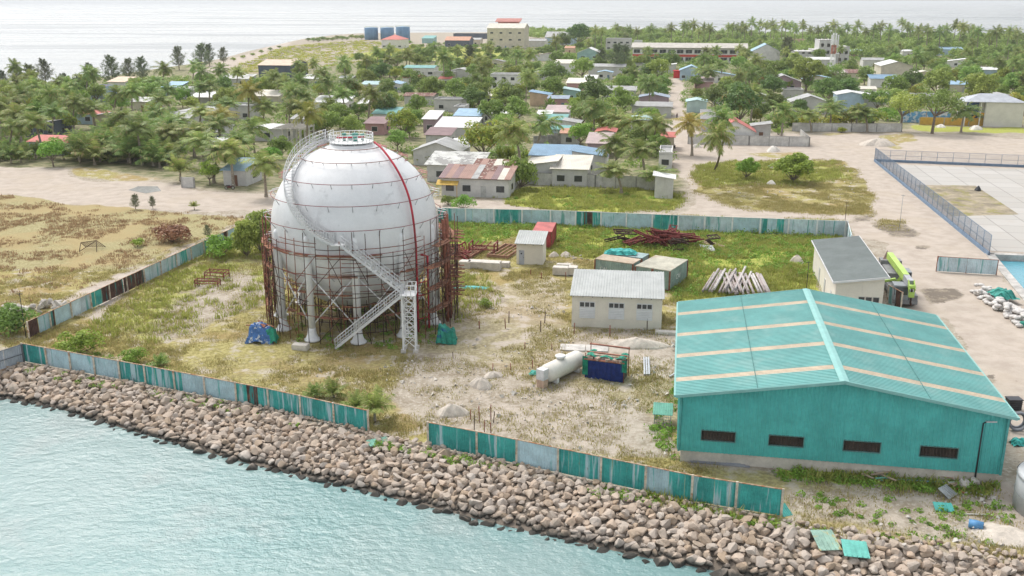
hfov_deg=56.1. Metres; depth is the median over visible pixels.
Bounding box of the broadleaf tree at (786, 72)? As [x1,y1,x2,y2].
[779,68,797,78]
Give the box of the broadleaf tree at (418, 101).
[405,94,428,109]
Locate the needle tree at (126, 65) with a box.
[121,57,135,76]
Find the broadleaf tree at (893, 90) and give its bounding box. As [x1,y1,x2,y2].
[889,88,908,97]
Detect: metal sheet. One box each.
[366,436,386,446]
[699,244,715,250]
[782,503,792,516]
[810,529,841,550]
[841,539,869,558]
[933,502,953,511]
[938,484,956,498]
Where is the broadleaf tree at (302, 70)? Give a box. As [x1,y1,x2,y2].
[290,63,308,73]
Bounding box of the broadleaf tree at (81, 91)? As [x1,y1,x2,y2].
[73,89,90,97]
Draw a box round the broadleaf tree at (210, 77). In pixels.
[195,74,215,82]
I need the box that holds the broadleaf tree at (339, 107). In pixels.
[326,101,354,128]
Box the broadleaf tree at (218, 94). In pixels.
[211,87,234,103]
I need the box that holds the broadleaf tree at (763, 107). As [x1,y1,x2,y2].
[748,101,772,121]
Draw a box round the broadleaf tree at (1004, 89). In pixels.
[995,84,1009,93]
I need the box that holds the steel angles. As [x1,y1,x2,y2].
[690,460,749,467]
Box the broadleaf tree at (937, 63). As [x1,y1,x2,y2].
[928,60,943,68]
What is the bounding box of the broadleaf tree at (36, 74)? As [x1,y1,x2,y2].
[20,71,46,84]
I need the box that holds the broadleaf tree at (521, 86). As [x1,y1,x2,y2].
[514,83,525,91]
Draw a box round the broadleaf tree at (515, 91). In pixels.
[492,78,523,105]
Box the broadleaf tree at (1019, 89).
[1012,86,1023,93]
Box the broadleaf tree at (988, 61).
[978,58,993,66]
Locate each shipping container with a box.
[533,222,556,248]
[594,254,640,270]
[607,252,649,261]
[634,255,670,271]
[652,257,688,290]
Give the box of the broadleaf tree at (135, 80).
[128,76,147,86]
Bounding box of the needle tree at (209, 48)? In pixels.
[202,43,215,65]
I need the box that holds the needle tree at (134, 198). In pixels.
[129,193,140,208]
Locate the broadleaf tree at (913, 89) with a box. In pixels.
[908,83,927,92]
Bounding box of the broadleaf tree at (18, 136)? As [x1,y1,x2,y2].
[6,129,29,144]
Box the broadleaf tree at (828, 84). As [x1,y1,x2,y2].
[811,76,842,98]
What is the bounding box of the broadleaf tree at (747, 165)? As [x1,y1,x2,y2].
[735,157,760,176]
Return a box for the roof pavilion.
[495,18,521,22]
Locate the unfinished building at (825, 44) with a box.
[790,38,849,62]
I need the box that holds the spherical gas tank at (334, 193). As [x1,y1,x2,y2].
[263,129,445,352]
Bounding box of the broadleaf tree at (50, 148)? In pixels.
[36,137,64,166]
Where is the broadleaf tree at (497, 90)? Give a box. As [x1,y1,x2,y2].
[491,86,513,105]
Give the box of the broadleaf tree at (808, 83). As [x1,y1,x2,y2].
[801,76,814,87]
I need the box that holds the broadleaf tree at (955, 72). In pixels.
[951,68,959,80]
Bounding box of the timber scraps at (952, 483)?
[940,476,964,492]
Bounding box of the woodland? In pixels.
[529,26,1023,55]
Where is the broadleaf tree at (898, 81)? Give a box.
[881,73,910,89]
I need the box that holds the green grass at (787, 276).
[83,158,1001,526]
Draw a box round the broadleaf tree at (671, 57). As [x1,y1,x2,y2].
[661,50,684,64]
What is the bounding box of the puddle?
[130,186,160,192]
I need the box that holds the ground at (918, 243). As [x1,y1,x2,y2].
[0,29,1023,575]
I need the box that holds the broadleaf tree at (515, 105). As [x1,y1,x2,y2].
[502,95,531,118]
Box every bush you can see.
[0,302,40,337]
[50,328,108,352]
[117,346,149,363]
[130,237,143,246]
[152,224,192,241]
[204,233,235,256]
[230,218,260,255]
[245,209,270,250]
[440,195,455,204]
[450,194,477,207]
[477,298,491,306]
[502,155,538,188]
[568,96,589,103]
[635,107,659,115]
[767,152,814,180]
[768,118,780,125]
[772,127,783,133]
[785,113,798,122]
[798,112,821,122]
[820,114,842,122]
[837,127,847,132]
[839,112,865,122]
[867,108,887,122]
[878,107,899,119]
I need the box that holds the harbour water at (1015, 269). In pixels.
[1001,261,1023,287]
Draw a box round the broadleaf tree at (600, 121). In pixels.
[591,109,614,126]
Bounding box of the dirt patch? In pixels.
[917,185,1017,215]
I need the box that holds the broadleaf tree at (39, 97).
[30,94,63,107]
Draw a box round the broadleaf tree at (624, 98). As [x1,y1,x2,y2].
[606,85,638,108]
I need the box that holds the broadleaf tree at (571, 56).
[561,52,576,58]
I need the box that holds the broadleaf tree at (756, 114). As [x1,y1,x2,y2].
[746,108,762,120]
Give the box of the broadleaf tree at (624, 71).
[619,66,631,74]
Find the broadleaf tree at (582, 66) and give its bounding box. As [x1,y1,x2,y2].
[569,57,594,77]
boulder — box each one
[8,383,18,393]
[14,373,25,381]
[20,399,28,405]
[35,366,45,374]
[53,394,64,403]
[62,382,69,387]
[75,389,86,394]
[84,410,99,418]
[89,380,99,386]
[90,387,99,392]
[93,418,105,424]
[99,392,111,400]
[108,418,118,424]
[120,400,132,407]
[120,416,130,425]
[133,410,144,419]
[141,400,150,407]
[147,428,159,437]
[149,390,159,396]
[151,414,162,421]
[161,396,171,404]
[163,411,173,417]
[164,432,170,440]
[173,392,182,400]
[184,401,194,408]
[184,441,200,449]
[185,409,195,417]
[193,446,206,453]
[197,410,207,419]
[199,430,207,437]
[203,436,213,444]
[208,453,216,458]
[210,440,222,450]
[225,455,238,463]
[227,433,237,441]
[235,415,245,422]
[238,450,252,462]
[244,427,254,433]
[246,463,257,470]
[251,414,260,420]
[262,445,275,453]
[270,412,282,419]
[274,459,282,466]
[277,419,286,426]
[279,442,289,448]
[281,448,292,456]
[291,441,299,451]
[292,417,301,425]
[297,475,305,479]
[300,433,308,440]
[304,426,313,433]
[316,474,327,482]
[320,424,329,432]
[325,463,336,468]
[332,480,342,486]
[336,447,347,452]
[343,478,354,484]
[349,459,360,466]
[354,475,365,484]
[360,488,367,494]
[370,463,379,471]
[370,470,382,478]
[370,490,379,497]
[372,446,382,453]
[373,434,381,438]
[381,478,394,487]
[384,457,392,466]
[384,488,393,496]
[387,436,395,443]
[390,446,398,456]
[396,497,407,505]
[401,478,410,485]
[405,484,414,492]
[411,486,425,494]
[411,499,422,505]
[415,452,427,460]
[415,504,428,509]
[420,462,432,468]
[426,480,434,487]
[437,491,444,500]
[438,449,450,458]
[442,506,452,513]
[447,464,456,475]
[457,480,467,488]
[458,502,467,510]
[459,514,470,521]
[468,519,478,525]
[469,468,480,477]
[469,499,481,505]
[469,508,478,516]
[471,478,480,488]
[474,502,483,510]
[477,488,489,493]
[478,511,487,517]
[480,518,495,526]
[482,506,494,513]
[490,509,505,516]
[497,474,507,483]
[497,498,506,505]
[502,514,514,522]
[514,495,525,502]
[517,465,526,473]
[529,479,539,488]
[529,529,540,534]
[535,496,544,501]
[535,514,544,522]
[540,517,550,528]
[546,510,558,518]
[546,528,557,537]
[549,494,559,500]
[549,520,561,527]
[552,518,561,526]
[558,505,569,512]
[562,478,573,485]
[563,492,573,498]
[564,537,574,543]
[565,518,575,525]
[570,512,584,523]
[571,528,580,537]
[580,510,588,519]
[585,493,592,500]
[586,533,597,541]
[588,542,596,549]
[593,485,603,494]
[593,516,601,526]
[596,546,609,552]
[601,508,612,519]
[601,536,609,543]
[606,519,616,529]
[613,530,625,538]
[617,520,628,533]
[618,512,630,519]
[622,552,638,558]
[623,492,634,501]
[624,541,635,550]
[627,503,637,513]
[628,529,639,537]
[631,527,647,535]
[642,547,652,557]
[645,519,659,528]
[646,508,654,515]
[647,528,659,538]
[651,501,660,507]
[653,556,669,566]
[655,539,663,544]
[658,538,670,546]
[660,519,670,528]
[662,548,674,557]
[664,514,676,524]
[666,501,680,511]
[671,558,685,567]
[676,528,686,539]
[677,545,687,555]
[683,521,692,531]
[685,554,700,566]
[686,531,696,541]
[688,521,700,532]
[695,555,705,565]
[696,567,705,572]
[698,533,711,544]
[703,508,712,517]
[703,552,710,558]
[706,543,718,550]
[709,568,727,575]
[711,533,721,542]
[713,518,722,525]
[717,539,726,547]
[717,551,728,563]
[721,514,731,522]
[721,527,728,536]
[728,569,742,575]
[730,552,744,563]
[732,533,742,542]
[736,562,747,573]
[737,525,748,533]
[739,535,747,543]
[740,515,752,522]
[744,572,752,575]
[745,534,756,545]
[745,546,755,555]
[747,547,760,556]
[748,530,756,536]
[755,556,767,568]
[756,538,762,547]
[758,517,769,525]
[759,528,770,535]
[761,537,774,543]
[763,551,776,559]
[769,528,781,538]
[769,564,782,572]
[777,521,789,528]
[779,551,787,559]
[782,527,798,538]
[785,539,794,550]
[787,559,799,570]
[798,537,810,546]
[799,528,811,536]
[799,529,809,538]
[803,560,817,570]
[812,549,825,558]
[815,565,829,574]
[817,555,831,563]
[818,566,828,575]
[825,550,838,555]
[833,562,844,570]
[841,560,852,570]
[852,534,867,539]
[868,561,882,570]
[869,565,878,573]
[873,540,885,545]
[878,568,887,575]
[886,559,898,568]
[887,572,896,575]
[889,538,900,548]
[889,550,903,557]
[895,564,911,575]
[899,542,909,550]
[901,559,916,565]
[902,545,918,555]
[906,561,919,571]
[919,544,932,552]
[922,571,931,575]
[933,567,942,575]
[940,553,946,561]
[949,549,958,558]
[958,551,968,559]
[958,561,970,567]
[969,549,981,557]
[972,559,983,566]
[973,568,984,575]
[985,555,997,560]
[992,570,1006,575]
[995,566,1012,575]
[1009,561,1023,571]
[1011,559,1022,566]
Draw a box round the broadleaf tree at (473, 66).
[465,63,477,72]
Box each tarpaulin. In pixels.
[266,326,278,343]
[455,285,486,288]
[529,370,535,374]
[603,248,637,254]
[1009,437,1023,446]
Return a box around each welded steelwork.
[194,278,220,286]
[204,268,229,279]
[458,246,486,259]
[468,239,497,253]
[487,243,516,259]
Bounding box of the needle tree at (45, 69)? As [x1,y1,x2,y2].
[34,57,54,80]
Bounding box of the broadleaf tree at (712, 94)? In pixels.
[701,84,727,108]
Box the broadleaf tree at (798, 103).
[789,98,808,111]
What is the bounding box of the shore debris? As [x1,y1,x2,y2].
[952,492,1011,548]
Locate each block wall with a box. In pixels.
[180,177,194,187]
[533,133,560,143]
[534,173,654,189]
[687,134,809,146]
[792,123,902,131]
[800,129,809,144]
[902,111,951,122]
[918,117,983,125]
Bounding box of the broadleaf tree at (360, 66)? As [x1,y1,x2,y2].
[356,61,371,69]
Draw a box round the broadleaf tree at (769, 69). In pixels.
[761,65,774,74]
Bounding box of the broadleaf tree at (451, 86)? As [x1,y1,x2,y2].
[444,77,465,96]
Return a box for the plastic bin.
[1005,396,1023,409]
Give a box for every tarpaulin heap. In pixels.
[245,322,273,343]
[435,323,457,344]
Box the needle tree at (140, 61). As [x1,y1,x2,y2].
[131,55,150,78]
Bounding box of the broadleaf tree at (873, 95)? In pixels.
[862,89,890,107]
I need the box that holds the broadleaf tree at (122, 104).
[107,93,130,110]
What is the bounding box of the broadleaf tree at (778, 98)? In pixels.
[761,88,789,114]
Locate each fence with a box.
[0,344,24,368]
[20,343,369,432]
[26,226,235,338]
[426,421,784,516]
[437,207,846,236]
[846,221,852,236]
[874,148,1023,254]
[886,285,903,307]
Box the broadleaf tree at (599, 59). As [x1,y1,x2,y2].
[593,56,608,63]
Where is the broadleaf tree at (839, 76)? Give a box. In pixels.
[832,71,854,86]
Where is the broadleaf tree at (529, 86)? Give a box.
[524,81,539,90]
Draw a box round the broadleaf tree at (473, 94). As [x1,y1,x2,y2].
[461,83,487,107]
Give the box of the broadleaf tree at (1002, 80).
[989,74,1004,90]
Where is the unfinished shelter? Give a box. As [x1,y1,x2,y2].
[272,123,314,148]
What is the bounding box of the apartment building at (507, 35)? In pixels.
[487,23,528,48]
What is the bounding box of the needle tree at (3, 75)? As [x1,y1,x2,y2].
[0,70,13,87]
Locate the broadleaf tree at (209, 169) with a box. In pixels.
[198,160,221,184]
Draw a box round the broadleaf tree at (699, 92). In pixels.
[691,88,703,96]
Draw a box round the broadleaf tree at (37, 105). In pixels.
[23,99,49,120]
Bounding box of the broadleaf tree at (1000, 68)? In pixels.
[997,60,1017,71]
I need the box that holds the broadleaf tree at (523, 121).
[519,120,528,139]
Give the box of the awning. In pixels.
[436,179,458,188]
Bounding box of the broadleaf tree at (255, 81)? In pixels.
[238,77,263,91]
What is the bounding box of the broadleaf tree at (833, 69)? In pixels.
[826,62,846,75]
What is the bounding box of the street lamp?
[974,421,996,477]
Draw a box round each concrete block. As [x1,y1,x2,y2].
[291,342,309,350]
[459,259,470,268]
[469,259,483,268]
[482,260,501,270]
[502,261,509,267]
[552,265,567,275]
[556,263,570,265]
[568,265,577,274]
[655,329,675,335]
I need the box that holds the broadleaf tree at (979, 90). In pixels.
[968,86,986,95]
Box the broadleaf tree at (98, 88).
[83,83,107,99]
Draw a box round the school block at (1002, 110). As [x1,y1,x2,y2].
[956,93,1023,126]
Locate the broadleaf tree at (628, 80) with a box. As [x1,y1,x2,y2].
[613,74,635,85]
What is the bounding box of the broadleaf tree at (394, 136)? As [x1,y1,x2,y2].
[385,129,407,150]
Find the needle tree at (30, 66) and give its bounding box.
[19,62,42,80]
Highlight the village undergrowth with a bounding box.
[0,37,1020,167]
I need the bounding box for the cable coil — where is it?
[1009,411,1023,430]
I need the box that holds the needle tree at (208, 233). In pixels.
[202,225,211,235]
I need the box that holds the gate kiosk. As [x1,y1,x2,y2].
[673,70,679,77]
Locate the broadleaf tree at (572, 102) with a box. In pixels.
[565,100,579,117]
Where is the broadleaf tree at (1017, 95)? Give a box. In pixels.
[1010,92,1023,100]
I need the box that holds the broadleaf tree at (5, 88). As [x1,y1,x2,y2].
[0,85,14,95]
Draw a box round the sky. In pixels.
[0,0,1023,2]
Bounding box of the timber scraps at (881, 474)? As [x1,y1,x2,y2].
[861,471,896,480]
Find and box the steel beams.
[643,357,649,375]
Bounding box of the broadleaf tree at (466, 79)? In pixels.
[461,77,471,83]
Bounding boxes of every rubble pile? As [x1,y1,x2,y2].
[1,298,66,312]
[599,397,638,405]
[876,515,973,545]
[959,476,979,487]
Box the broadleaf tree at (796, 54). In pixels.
[786,52,805,59]
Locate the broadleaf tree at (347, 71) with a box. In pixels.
[338,66,350,75]
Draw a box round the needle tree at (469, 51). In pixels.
[461,44,475,60]
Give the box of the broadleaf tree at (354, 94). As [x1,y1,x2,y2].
[346,89,358,97]
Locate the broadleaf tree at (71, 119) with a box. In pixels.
[55,113,80,133]
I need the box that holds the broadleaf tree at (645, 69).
[639,63,655,75]
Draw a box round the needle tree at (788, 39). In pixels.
[778,36,794,56]
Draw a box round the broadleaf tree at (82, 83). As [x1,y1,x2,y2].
[75,80,88,89]
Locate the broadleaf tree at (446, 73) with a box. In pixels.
[442,69,455,76]
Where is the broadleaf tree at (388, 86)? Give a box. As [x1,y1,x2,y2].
[377,79,397,92]
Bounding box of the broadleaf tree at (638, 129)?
[621,125,647,151]
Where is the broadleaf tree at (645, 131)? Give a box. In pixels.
[641,121,660,147]
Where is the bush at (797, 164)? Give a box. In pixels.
[767,152,814,180]
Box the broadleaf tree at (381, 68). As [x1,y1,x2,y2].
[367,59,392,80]
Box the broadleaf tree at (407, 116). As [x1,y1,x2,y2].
[385,108,420,132]
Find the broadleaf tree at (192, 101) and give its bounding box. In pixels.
[180,96,199,107]
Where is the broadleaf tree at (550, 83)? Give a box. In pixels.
[540,75,563,94]
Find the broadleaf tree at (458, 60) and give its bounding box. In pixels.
[453,57,465,68]
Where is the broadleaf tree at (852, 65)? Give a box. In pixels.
[843,59,858,68]
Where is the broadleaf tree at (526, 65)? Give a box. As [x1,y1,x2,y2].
[520,61,534,69]
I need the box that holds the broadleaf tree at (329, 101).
[319,97,336,110]
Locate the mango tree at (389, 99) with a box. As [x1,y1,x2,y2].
[367,91,397,109]
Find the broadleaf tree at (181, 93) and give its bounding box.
[173,85,192,107]
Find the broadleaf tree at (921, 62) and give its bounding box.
[917,54,931,69]
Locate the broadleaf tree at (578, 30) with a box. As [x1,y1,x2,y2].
[565,22,594,41]
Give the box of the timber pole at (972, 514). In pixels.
[960,513,987,514]
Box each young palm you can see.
[0,136,18,145]
[0,141,23,163]
[6,144,34,162]
[22,140,41,158]
[51,136,75,159]
[63,149,94,158]
[65,92,90,101]
[70,134,114,164]
[81,129,105,145]
[85,125,116,144]
[88,115,121,132]
[88,143,113,161]
[99,140,119,161]
[100,129,142,159]
[103,126,117,141]
[106,130,139,147]
[108,144,142,162]
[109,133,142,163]
[117,134,146,161]
[127,134,171,165]
[138,133,177,156]
[139,113,162,127]
[139,126,164,143]
[140,142,176,167]
[145,136,186,164]
[151,352,169,365]
[155,130,180,145]
[156,112,186,129]
[156,121,185,139]
[159,140,179,159]
[163,152,198,181]
[188,201,199,209]
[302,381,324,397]
[316,375,347,397]
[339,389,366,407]
[357,384,395,422]
[841,108,855,122]
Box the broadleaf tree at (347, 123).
[337,113,364,134]
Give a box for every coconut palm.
[0,78,15,88]
[0,89,27,110]
[0,95,15,140]
[0,102,35,141]
[0,114,33,144]
[5,57,24,76]
[6,72,24,87]
[7,83,35,102]
[10,80,32,100]
[15,110,52,156]
[20,69,40,85]
[20,75,43,95]
[32,82,67,119]
[36,101,70,134]
[48,74,63,85]
[55,81,76,109]
[57,75,84,109]
[57,91,88,131]
[74,99,108,125]
[77,63,99,98]
[81,66,102,82]
[103,83,126,109]
[104,105,140,125]
[115,115,160,164]
[117,79,145,116]
[140,102,172,119]
[142,76,164,85]
[143,89,175,107]
[148,113,186,142]
[149,60,174,79]
[149,121,186,140]
[155,80,183,109]
[157,111,193,142]
[170,120,216,156]
[179,131,221,167]
[185,79,210,101]
[185,101,213,125]
[186,58,204,81]
[192,64,212,79]
[196,79,221,105]
[197,113,237,136]
[198,139,244,182]
[204,137,258,186]
[205,103,239,125]
[210,62,230,76]
[211,96,241,117]
[218,127,255,156]
[228,64,248,88]
[231,76,266,124]
[231,116,273,152]
[238,149,286,196]
[248,96,281,117]
[263,67,285,89]
[273,74,293,102]
[278,94,313,123]
[279,80,304,122]
[279,81,301,119]
[287,71,312,88]
[291,58,304,72]
[291,86,317,102]
[291,98,327,149]
[306,56,319,68]
[309,67,331,94]
[310,73,335,96]
[316,65,331,74]
[328,84,354,110]
[333,54,355,73]
[335,74,361,88]
[355,82,387,117]
[359,54,373,68]
[368,45,383,62]
[381,55,397,77]
[382,43,396,54]
[391,51,403,65]
[397,48,416,64]
[426,41,438,59]
[432,46,453,75]
[438,60,457,70]
[450,44,463,56]
[467,71,483,84]
[470,52,490,77]
[473,60,492,80]
[482,43,494,59]
[491,114,534,158]
[500,61,513,71]
[509,46,523,65]
[511,48,523,65]
[516,68,537,105]
[519,67,542,89]
[521,47,539,61]
[528,109,564,143]
[547,33,562,50]
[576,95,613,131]
[583,38,592,47]
[590,24,600,47]
[591,160,634,192]
[594,131,634,174]
[596,26,606,46]
[601,107,634,130]
[611,22,622,37]
[611,112,650,134]
[617,137,665,169]
[620,32,630,37]
[623,25,633,34]
[624,64,642,84]
[631,26,642,39]
[632,163,679,181]
[634,73,649,99]
[635,74,662,100]
[639,112,674,135]
[642,45,654,63]
[644,23,656,41]
[646,33,655,40]
[663,22,677,40]
[670,110,705,155]
[679,19,690,39]
[688,18,698,38]
[689,64,707,74]
[692,26,704,38]
[696,52,712,76]
[696,120,740,168]
[697,65,719,79]
[699,21,707,42]
[701,45,712,54]
[703,101,739,166]
[704,23,716,40]
[709,45,722,57]
[710,58,729,72]
[715,33,722,39]
[724,23,734,35]
[731,67,747,82]
[733,32,742,38]
[734,43,744,52]
[735,21,744,33]
[735,51,747,60]
[736,81,772,120]
[737,61,755,83]
[739,22,749,38]
[739,47,752,55]
[743,67,762,87]
[746,16,757,35]
[746,53,767,81]
[757,19,764,34]
[759,20,769,34]
[765,18,778,37]
[766,99,802,135]
[767,23,780,40]
[780,46,789,54]
[781,20,790,36]
[785,21,797,36]
[789,23,800,42]
[792,108,820,132]
[797,19,807,38]
[804,34,812,41]
[805,25,814,39]
[812,26,822,34]
[814,101,846,122]
[818,97,846,116]
[820,23,833,38]
[826,20,840,31]
[832,25,846,36]
[836,44,846,62]
[841,22,852,34]
[842,103,873,122]
[849,26,859,37]
[849,107,884,132]
[852,19,864,38]
[860,27,871,39]
[869,23,881,37]
[874,20,888,39]
[882,23,896,42]
[888,46,901,55]
[894,41,904,49]
[896,17,906,31]
[900,21,913,36]
[908,48,926,68]
[911,23,924,43]
[913,45,925,54]
[919,23,937,44]
[923,35,933,44]
[932,24,950,46]
[942,23,952,41]
[947,101,982,132]
[949,18,960,36]
[955,19,970,40]
[955,60,978,74]
[959,31,967,39]
[959,47,973,57]
[964,55,981,66]
[965,37,978,50]
[967,24,977,36]
[969,24,986,46]
[982,29,995,47]
[988,25,1006,46]
[988,50,1002,60]
[991,55,1006,69]
[1002,43,1014,59]
[1003,24,1017,45]
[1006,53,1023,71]
[1009,38,1018,44]
[1010,27,1023,44]
[1010,46,1022,57]
[1012,71,1023,88]
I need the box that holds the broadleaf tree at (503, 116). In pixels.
[491,110,514,129]
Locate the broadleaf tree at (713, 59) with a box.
[707,55,718,64]
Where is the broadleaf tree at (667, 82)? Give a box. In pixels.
[657,74,671,85]
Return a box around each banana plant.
[491,148,508,158]
[498,144,519,158]
[516,149,529,160]
[542,96,556,108]
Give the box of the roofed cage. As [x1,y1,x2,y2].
[653,402,672,425]
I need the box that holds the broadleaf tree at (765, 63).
[761,60,769,67]
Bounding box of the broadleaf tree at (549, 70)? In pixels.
[538,60,571,78]
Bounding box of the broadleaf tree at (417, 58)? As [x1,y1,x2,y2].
[408,53,425,64]
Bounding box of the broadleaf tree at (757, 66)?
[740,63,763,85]
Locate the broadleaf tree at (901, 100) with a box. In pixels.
[875,90,928,125]
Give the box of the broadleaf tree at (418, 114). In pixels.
[411,109,423,120]
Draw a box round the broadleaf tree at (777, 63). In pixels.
[767,60,785,70]
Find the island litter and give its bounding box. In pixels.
[718,165,870,206]
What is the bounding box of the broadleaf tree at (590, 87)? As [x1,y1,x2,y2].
[575,75,613,99]
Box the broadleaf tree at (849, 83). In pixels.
[834,77,859,90]
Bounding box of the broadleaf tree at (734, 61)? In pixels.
[730,56,747,68]
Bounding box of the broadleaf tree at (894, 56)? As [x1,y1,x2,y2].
[883,52,901,60]
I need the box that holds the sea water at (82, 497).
[0,3,1023,575]
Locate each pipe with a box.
[701,271,714,291]
[705,268,719,289]
[708,270,721,291]
[711,270,722,291]
[713,268,725,289]
[718,269,731,292]
[724,268,736,289]
[725,272,733,291]
[734,266,745,289]
[734,274,741,292]
[740,272,749,291]
[743,271,751,290]
[750,275,759,292]
[752,273,762,292]
[755,272,765,291]
[760,273,770,291]
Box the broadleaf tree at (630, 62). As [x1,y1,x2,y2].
[625,60,633,66]
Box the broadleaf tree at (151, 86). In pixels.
[136,81,160,95]
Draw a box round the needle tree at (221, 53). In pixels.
[216,47,227,62]
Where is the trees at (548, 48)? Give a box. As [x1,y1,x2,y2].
[372,30,1023,62]
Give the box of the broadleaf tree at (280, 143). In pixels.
[267,135,291,158]
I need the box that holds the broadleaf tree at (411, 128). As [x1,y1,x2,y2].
[402,124,416,136]
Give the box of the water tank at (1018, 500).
[1012,462,1023,516]
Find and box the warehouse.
[674,288,1019,484]
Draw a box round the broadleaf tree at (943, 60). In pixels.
[934,57,947,64]
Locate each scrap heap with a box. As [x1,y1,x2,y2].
[451,241,471,259]
[604,229,636,241]
[622,224,703,247]
[668,234,720,250]
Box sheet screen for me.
[936,256,998,274]
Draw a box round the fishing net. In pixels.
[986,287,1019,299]
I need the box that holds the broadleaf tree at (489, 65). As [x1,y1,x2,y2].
[485,58,494,69]
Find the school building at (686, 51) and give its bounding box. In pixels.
[631,42,747,62]
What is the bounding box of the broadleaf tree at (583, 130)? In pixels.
[568,123,594,144]
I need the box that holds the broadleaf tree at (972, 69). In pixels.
[957,64,985,79]
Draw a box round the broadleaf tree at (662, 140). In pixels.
[647,134,670,151]
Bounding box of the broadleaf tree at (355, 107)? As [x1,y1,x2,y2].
[350,103,367,119]
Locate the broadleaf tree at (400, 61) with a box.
[391,52,402,65]
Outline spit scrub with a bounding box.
[228,40,436,71]
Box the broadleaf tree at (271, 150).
[263,147,282,162]
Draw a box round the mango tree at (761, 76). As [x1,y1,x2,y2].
[756,71,781,91]
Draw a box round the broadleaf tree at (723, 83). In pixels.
[718,79,732,92]
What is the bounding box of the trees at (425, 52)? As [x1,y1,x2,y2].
[352,29,1023,63]
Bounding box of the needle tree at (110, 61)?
[99,54,123,80]
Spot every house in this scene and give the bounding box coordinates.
[26,118,72,136]
[26,135,68,154]
[76,110,109,123]
[89,84,116,102]
[90,112,115,125]
[106,76,134,88]
[129,97,164,110]
[161,81,188,95]
[170,111,199,129]
[179,86,212,99]
[179,106,218,122]
[192,91,218,105]
[206,124,233,140]
[220,157,261,185]
[225,74,256,85]
[228,102,261,120]
[251,123,294,140]
[252,90,283,104]
[258,59,308,76]
[290,114,312,130]
[304,74,318,85]
[313,95,354,110]
[356,98,375,112]
[361,81,394,92]
[363,116,390,134]
[371,107,403,124]
[381,35,408,48]
[393,80,405,91]
[402,75,423,84]
[403,92,438,104]
[404,65,438,76]
[411,136,470,164]
[422,35,436,42]
[422,110,444,132]
[424,127,457,142]
[424,151,490,181]
[433,71,456,78]
[434,96,466,111]
[434,116,482,138]
[438,76,455,83]
[438,164,517,197]
[445,36,473,46]
[451,67,469,77]
[453,33,486,38]
[453,103,468,116]
[453,108,484,124]
[473,38,482,44]
[474,158,520,187]
[485,111,519,123]
[490,72,520,88]
[491,59,505,66]
[527,155,562,183]
[528,89,552,105]
[528,144,578,157]
[529,39,547,46]
[532,52,551,60]
[533,71,548,79]
[537,110,553,121]
[545,31,576,44]
[546,105,571,117]
[546,114,568,126]
[547,95,571,104]
[550,154,593,186]
[551,125,571,133]
[554,59,574,73]
[560,128,579,144]
[563,86,580,97]
[563,117,582,125]
[565,46,575,52]
[566,78,587,90]
[570,144,608,173]
[577,47,599,59]
[585,132,613,156]
[588,63,626,75]
[595,126,617,137]
[597,70,613,79]
[601,85,636,98]
[606,38,631,49]
[629,115,660,127]
[630,101,672,117]
[635,62,643,69]
[639,92,669,101]
[653,171,675,198]
[655,63,676,73]
[658,145,672,169]
[661,132,675,149]
[679,64,699,79]
[686,97,707,112]
[694,77,713,89]
[700,109,718,131]
[714,71,735,82]
[716,117,756,134]
[749,121,772,135]
[750,43,779,60]
[765,73,802,90]
[781,87,803,97]
[784,93,828,113]
[800,75,830,85]
[806,57,834,65]
[833,89,863,111]
[836,69,858,79]
[853,90,875,109]
[856,86,876,92]
[860,57,883,66]
[867,74,895,87]
[873,59,912,75]
[899,49,912,55]
[909,93,940,104]
[914,70,928,78]
[937,81,965,92]
[938,47,962,55]
[946,58,965,66]
[978,67,997,74]
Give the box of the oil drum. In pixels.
[968,519,983,528]
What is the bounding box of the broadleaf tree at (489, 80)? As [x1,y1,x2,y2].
[483,77,496,85]
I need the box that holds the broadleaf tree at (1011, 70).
[1001,66,1020,72]
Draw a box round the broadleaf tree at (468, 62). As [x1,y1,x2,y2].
[460,56,475,66]
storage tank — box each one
[364,26,377,39]
[380,26,393,38]
[396,25,409,40]
[536,350,583,388]
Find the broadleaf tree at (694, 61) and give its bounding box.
[689,58,704,66]
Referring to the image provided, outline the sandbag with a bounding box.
[994,304,1002,307]
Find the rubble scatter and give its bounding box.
[316,286,676,455]
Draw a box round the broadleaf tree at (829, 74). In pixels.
[823,71,834,76]
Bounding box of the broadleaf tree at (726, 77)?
[719,76,734,83]
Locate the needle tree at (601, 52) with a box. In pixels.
[595,47,608,63]
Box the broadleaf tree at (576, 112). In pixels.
[566,100,593,122]
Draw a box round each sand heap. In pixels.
[436,403,469,417]
[468,377,492,390]
[484,371,502,378]
[549,251,558,257]
[560,251,570,257]
[607,337,670,349]
[767,146,780,151]
[790,255,803,262]
[857,138,895,146]
[969,125,982,129]
[971,522,1023,547]
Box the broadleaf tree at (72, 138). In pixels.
[58,128,92,163]
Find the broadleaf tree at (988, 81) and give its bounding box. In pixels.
[959,72,1000,93]
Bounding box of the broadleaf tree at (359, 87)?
[351,83,366,96]
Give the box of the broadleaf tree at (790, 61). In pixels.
[785,56,800,68]
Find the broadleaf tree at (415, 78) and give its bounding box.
[408,70,426,88]
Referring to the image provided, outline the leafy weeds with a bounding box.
[23,192,1015,545]
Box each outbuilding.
[514,230,547,264]
[570,269,664,329]
[811,236,889,303]
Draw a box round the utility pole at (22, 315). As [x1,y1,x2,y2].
[19,293,26,337]
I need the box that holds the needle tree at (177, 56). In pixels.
[171,45,186,69]
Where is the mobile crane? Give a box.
[879,250,917,305]
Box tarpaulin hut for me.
[582,342,629,382]
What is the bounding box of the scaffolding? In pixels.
[260,206,465,345]
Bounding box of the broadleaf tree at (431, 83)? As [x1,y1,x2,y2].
[415,75,445,92]
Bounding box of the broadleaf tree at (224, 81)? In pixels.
[211,73,232,87]

